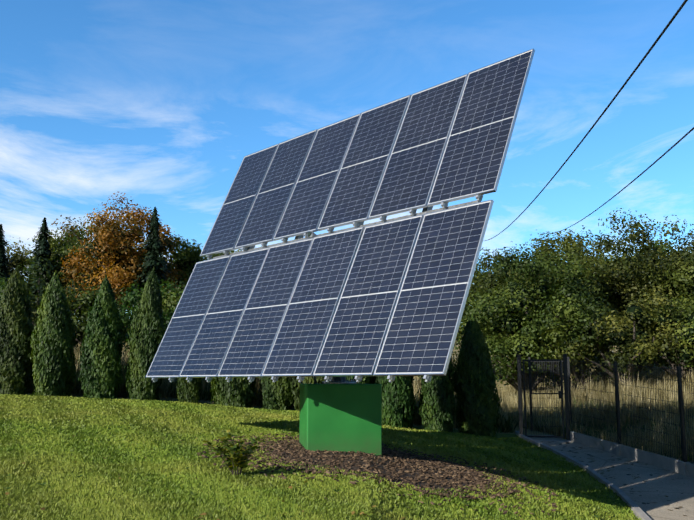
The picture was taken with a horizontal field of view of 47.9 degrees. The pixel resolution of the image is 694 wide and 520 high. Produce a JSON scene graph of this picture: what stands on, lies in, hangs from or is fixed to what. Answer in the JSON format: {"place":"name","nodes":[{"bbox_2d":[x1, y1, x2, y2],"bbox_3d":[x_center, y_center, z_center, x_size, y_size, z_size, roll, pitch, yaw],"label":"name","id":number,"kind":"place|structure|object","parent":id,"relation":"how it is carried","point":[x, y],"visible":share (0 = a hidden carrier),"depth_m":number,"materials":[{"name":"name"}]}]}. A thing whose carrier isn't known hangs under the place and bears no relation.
{"place":"outdoors","nodes":[
{"label":"outdoors","id":0,"kind":"place"},
{"bbox_2d":[0,329,671,519],"bbox_3d":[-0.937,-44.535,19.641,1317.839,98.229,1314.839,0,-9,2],"label":"ground","id":1,"kind":"structure","parent":0,"point":[499,434],"depth_m":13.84,"materials":[{"name":"green plant"}]},
{"bbox_2d":[0,224,13,282],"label":"spruce tree","id":2,"kind":"object","parent":1,"relation":"on","point":[4,260],"visible":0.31,"depth_m":28.41,"materials":[{"name":"green plant"}]},
{"bbox_2d":[0,267,36,394],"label":"thuja hedge","id":3,"kind":"object","parent":1,"relation":"on","point":[16,331],"visible":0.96,"depth_m":17.52,"materials":[{"name":"green plant"}]},
{"bbox_2d":[0,277,36,307],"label":"tree","id":4,"kind":"object","parent":1,"relation":"on","point":[3,283],"visible":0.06,"depth_m":24.65,"materials":[{"name":"green plant"}]},
{"bbox_2d":[4,236,33,279],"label":"tree","id":5,"kind":"object","parent":1,"relation":"on","point":[16,259],"visible":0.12,"depth_m":37.09,"materials":[{"name":"green plant"}]},
{"bbox_2d":[20,217,71,312],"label":"spruce tree","id":6,"kind":"object","parent":1,"relation":"on","point":[42,249],"visible":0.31,"depth_m":28.72,"materials":[{"name":"green plant"}]},
{"bbox_2d":[0,255,96,341],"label":"tree","id":7,"kind":"object","parent":1,"relation":"on","point":[77,322],"visible":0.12,"depth_m":22.11,"materials":[{"name":"green plant"}]},
{"bbox_2d":[30,270,78,396],"bbox_3d":[-6.644,1.786,17.637,1.104,3.157,1.129,-3,-8,16],"label":"thuja hedge","id":8,"kind":"object","parent":1,"relation":"on","point":[53,342],"visible":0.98,"depth_m":17.37,"materials":[{"name":"green plant"}]},
{"bbox_2d":[20,227,110,314],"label":"tree","id":9,"kind":"object","parent":1,"relation":"on","point":[62,250],"visible":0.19,"depth_m":29.75,"materials":[{"name":"green plant"}]},
{"bbox_2d":[27,216,145,271],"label":"tree","id":10,"kind":"object","parent":1,"relation":"on","point":[84,236],"depth_m":38.26,"materials":[{"name":"green plant"}]},
{"bbox_2d":[64,278,139,351],"bbox_3d":[-7.766,2.083,23.830,3.820,3.164,3.365,-3,-9,19],"label":"bush","id":11,"kind":"object","parent":1,"relation":"on","point":[70,305],"visible":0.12,"depth_m":23.19,"materials":[{"name":"green plant"}]},
{"bbox_2d":[78,275,126,398],"bbox_3d":[-5.477,1.857,17.713,1.038,3.136,1.031,0,-9,-3],"label":"thuja hedge","id":12,"kind":"object","parent":1,"relation":"on","point":[100,365],"visible":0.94,"depth_m":17.35,"materials":[{"name":"green plant"}]},
{"bbox_2d":[49,191,186,310],"bbox_3d":[-8.257,0.485,28.096,4.647,6.117,5.126,1,-9,-4],"label":"autumn tree","id":13,"kind":"object","parent":1,"relation":"on","point":[113,243],"visible":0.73,"depth_m":27.51,"materials":[{"name":"orange plant"}]},
{"bbox_2d":[122,268,164,399],"bbox_3d":[-4.450,1.796,17.554,0.903,3.329,0.854,-8,-12,42],"label":"thuja hedge","id":14,"kind":"object","parent":1,"relation":"on","point":[147,332],"visible":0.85,"depth_m":17.31,"materials":[{"name":"green plant"}]},
{"bbox_2d":[125,206,173,347],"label":"spruce tree","id":15,"kind":"object","parent":1,"relation":"on","point":[154,258],"visible":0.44,"depth_m":27.08,"materials":[{"name":"green plant"}]},
{"bbox_2d":[117,278,186,340],"bbox_3d":[-5.299,2.022,23.471,2.930,3.203,3.717,-2,-9,13],"label":"bush","id":16,"kind":"object","parent":1,"relation":"on","point":[135,301],"visible":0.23,"depth_m":22.72,"materials":[{"name":"green plant"}]},
{"bbox_2d":[161,277,186,315],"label":"tree","id":17,"kind":"object","parent":1,"relation":"on","point":[169,302],"visible":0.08,"depth_m":22.54,"materials":[{"name":"green plant"}]},
{"bbox_2d":[176,378,201,403],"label":"thuja hedge","id":18,"kind":"object","parent":1,"relation":"on","point":[188,391],"visible":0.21,"depth_m":17.17,"materials":[{"name":"green plant"}]},
{"bbox_2d":[165,234,239,294],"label":"tree","id":19,"kind":"object","parent":1,"relation":"on","point":[188,257],"visible":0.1,"depth_m":30.23,"materials":[{"name":"green plant"}]},
{"bbox_2d":[203,430,262,474],"bbox_3d":[-1.172,1.984,8.073,0.689,0.478,0.550,4,-10,-23],"label":"shrub","id":20,"kind":"object","parent":1,"relation":"on","point":[238,458],"visible":0.96,"depth_m":7.97,"materials":[{"name":"green plant"}]},
{"bbox_2d":[210,377,257,407],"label":"thuja hedge","id":21,"kind":"object","parent":1,"relation":"on","point":[238,392],"visible":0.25,"depth_m":16.94,"materials":[{"name":"green plant"}]},
{"bbox_2d":[259,377,293,409],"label":"thuja hedge","id":22,"kind":"object","parent":1,"relation":"on","point":[276,396],"visible":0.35,"depth_m":17.00,"materials":[{"name":"green plant"}]},
{"bbox_2d":[5,404,610,519],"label":"lawn weeds and leaves","id":23,"kind":"object","parent":1,"relation":"on","point":[209,513],"visible":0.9,"depth_m":6.99,"materials":[{"name":"green plant"}]},
{"bbox_2d":[286,376,331,410],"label":"thuja hedge","id":24,"kind":"object","parent":1,"relation":"on","point":[295,383],"visible":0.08,"depth_m":16.95,"materials":[{"name":"green plant"}]},
{"bbox_2d":[146,48,534,456],"bbox_3d":[-0.372,0.382,10.876,2.006,5.445,6.182,8,-12,-41],"label":"solar panel array","id":25,"kind":"object","parent":1,"relation":"on","point":[359,300],"visible":0.98,"depth_m":10.26,"materials":[{"name":"blue glass"}]},
{"bbox_2d":[28,340,693,470],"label":"dry field grass","id":26,"kind":"structure","parent":1,"relation":"on","point":[508,420],"depth_m":18.41,"materials":[{"name":"beige plant"}]},
{"bbox_2d":[346,376,375,383],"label":"thuja hedge","id":27,"kind":"object","parent":1,"relation":"on","point":[367,380],"visible":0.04,"depth_m":16.91,"materials":[{"name":"green plant"}]},
{"bbox_2d":[197,433,557,516],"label":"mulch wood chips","id":28,"kind":"object","parent":1,"relation":"on","point":[404,455],"visible":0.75,"depth_m":9.60,"materials":[{"name":"brown wood"}]},
{"bbox_2d":[258,442,497,495],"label":"chips","id":29,"kind":"object","parent":1,"relation":"on","point":[390,475],"visible":0.15,"depth_m":9.32,"materials":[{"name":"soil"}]},
{"bbox_2d":[371,376,416,428],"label":"thuja hedge","id":30,"kind":"object","parent":1,"relation":"on","point":[398,397],"visible":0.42,"depth_m":16.80,"materials":[{"name":"green plant"}]},
{"bbox_2d":[417,356,457,431],"bbox_3d":[1.971,2.468,17.236,0.908,3.172,0.886,0,-8,-6],"label":"thuja hedge","id":31,"kind":"object","parent":1,"relation":"on","point":[437,404],"visible":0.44,"depth_m":16.86,"materials":[{"name":"green plant"}]},
{"bbox_2d":[451,269,492,363],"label":"tree","id":32,"kind":"object","parent":1,"relation":"on","point":[474,289],"visible":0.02,"depth_m":34.82,"materials":[{"name":"green plant"}]},
{"bbox_2d":[454,313,501,436],"bbox_3d":[2.815,2.626,17.218,1.052,2.978,1.101,-6,-11,35],"label":"thuja hedge","id":33,"kind":"object","parent":1,"relation":"on","point":[478,399],"visible":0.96,"depth_m":16.92,"materials":[{"name":"green plant"}]},
{"bbox_2d":[456,247,526,371],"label":"tree","id":34,"kind":"object","parent":1,"relation":"on","point":[483,263],"depth_m":42.28,"materials":[{"name":"green plant"}]},
{"bbox_2d":[453,309,583,393],"bbox_3d":[5.366,3.270,25.597,4.755,3.676,3.843,3,-9,-16],"label":"tree","id":35,"kind":"object","parent":1,"relation":"on","point":[524,348],"visible":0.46,"depth_m":24.81,"materials":[{"name":"green plant"}]},
{"bbox_2d":[459,241,601,390],"bbox_3d":[6.008,2.346,26.941,5.139,5.726,5.631,-2,-9,14],"label":"tree","id":36,"kind":"object","parent":1,"relation":"on","point":[517,298],"visible":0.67,"depth_m":25.51,"materials":[{"name":"green plant"}]},
{"bbox_2d":[516,354,569,439],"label":"garden gate","id":37,"kind":"structure","parent":1,"relation":"on","point":[520,403],"depth_m":16.93,"materials":[{"name":"black metal"}]},
{"bbox_2d":[474,240,620,387],"bbox_3d":[7.505,2.162,29.113,5.642,6.169,6.894,2,-9,-14],"label":"tree","id":38,"kind":"object","parent":1,"relation":"on","point":[493,280],"visible":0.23,"depth_m":29.06,"materials":[{"name":"green plant"}]},
{"bbox_2d":[528,357,571,430],"bbox_3d":[4.790,3.223,18.434,0.950,1.860,0.050,-3,-9,18],"label":"fence panel","id":39,"kind":"object","parent":1,"relation":"on","point":[530,383],"visible":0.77,"depth_m":18.50,"materials":[{"name":"black paint"}]},
{"bbox_2d":[511,290,631,390],"bbox_3d":[7.411,2.941,25.779,3.832,4.118,4.697,-4,-10,21],"label":"tree","id":40,"kind":"object","parent":1,"relation":"on","point":[588,332],"visible":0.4,"depth_m":24.66,"materials":[{"name":"green plant"}]},
{"bbox_2d":[509,249,633,324],"bbox_3d":[11.879,2.649,40.125,7.303,6.593,7.754,2,-9,-14],"label":"tree","id":41,"kind":"object","parent":1,"relation":"on","point":[585,261],"depth_m":39.28,"materials":[{"name":"green plant"}]},
{"bbox_2d":[515,431,651,519],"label":"path kerb","id":42,"kind":"structure","parent":1,"relation":"on","point":[636,508],"depth_m":12.08,"materials":[{"name":"concrete"}]},
{"bbox_2d":[504,208,690,377],"bbox_3d":[10.490,1.429,32.151,7.210,7.748,7.054,-9,-12,44],"label":"tree","id":43,"kind":"object","parent":1,"relation":"on","point":[613,261],"visible":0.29,"depth_m":31.39,"materials":[{"name":"green plant"}]},
{"bbox_2d":[558,285,693,386],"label":"tree","id":44,"kind":"object","parent":1,"relation":"on","point":[640,316],"visible":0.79,"depth_m":24.36,"materials":[{"name":"green plant"}]},
{"bbox_2d":[570,431,693,477],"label":"fence plinth","id":45,"kind":"structure","parent":1,"relation":"on","point":[670,464],"depth_m":14.03,"materials":[{"name":"grey concrete"}]},
{"bbox_2d":[571,360,693,462],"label":"fence panels","id":46,"kind":"object","parent":1,"relation":"on","point":[684,451],"visible":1,"depth_m":14.14,"materials":[{"name":"black metal"}]},
{"bbox_2d":[589,237,678,330],"bbox_3d":[15.485,2.239,40.466,8.324,6.946,7.382,4,-10,-24],"label":"tree","id":47,"kind":"object","parent":1,"relation":"on","point":[663,248],"depth_m":39.34,"materials":[{"name":"green plant"}]},
{"bbox_2d":[599,215,693,370],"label":"tree","id":48,"kind":"object","parent":1,"relation":"on","point":[623,280],"visible":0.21,"depth_m":30.65,"materials":[{"name":"green plant"}]},
{"bbox_2d":[616,293,693,380],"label":"tree","id":49,"kind":"object","parent":1,"relation":"on","point":[687,353],"visible":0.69,"depth_m":24.70,"materials":[{"name":"green plant"}]},
{"bbox_2d":[636,248,693,317],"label":"tree","id":50,"kind":"object","parent":1,"relation":"on","point":[677,280],"visible":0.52,"depth_m":28.38,"materials":[{"name":"green plant"}]},
{"bbox_2d":[673,319,693,373],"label":"bush","id":51,"kind":"object","parent":1,"relation":"on","point":[683,337],"visible":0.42,"depth_m":23.63,"materials":[{"name":"green plant"}]},
{"bbox_2d":[0,0,693,312],"label":"sky","id":52,"kind":"structure","parent":0,"point":[161,104],"materials":[{"name":"blue"}]},
{"bbox_2d":[485,0,693,240],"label":"overhead cables","id":53,"kind":"object","parent":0,"point":[648,52],"visible":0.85,"depth_m":10.59,"materials":[{"name":"black plastic"}]},
{"bbox_2d":[529,435,693,519],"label":"concrete path","id":54,"kind":"structure","parent":0,"point":[654,492],"depth_m":12.12,"materials":[{"name":"grey concrete"}]},
{"bbox_2d":[536,440,574,441],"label":"gate threshold","id":55,"kind":"structure","parent":54,"relation":"on","point":[557,440],"depth_m":16.52,"materials":[{"name":"concrete"}]},
{"bbox_2d":[548,441,687,515],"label":"fallen leaves","id":56,"kind":"object","parent":54,"relation":"on","point":[614,469],"visible":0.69,"depth_m":12.83,"materials":[{"name":"brown plant"}]}
]}

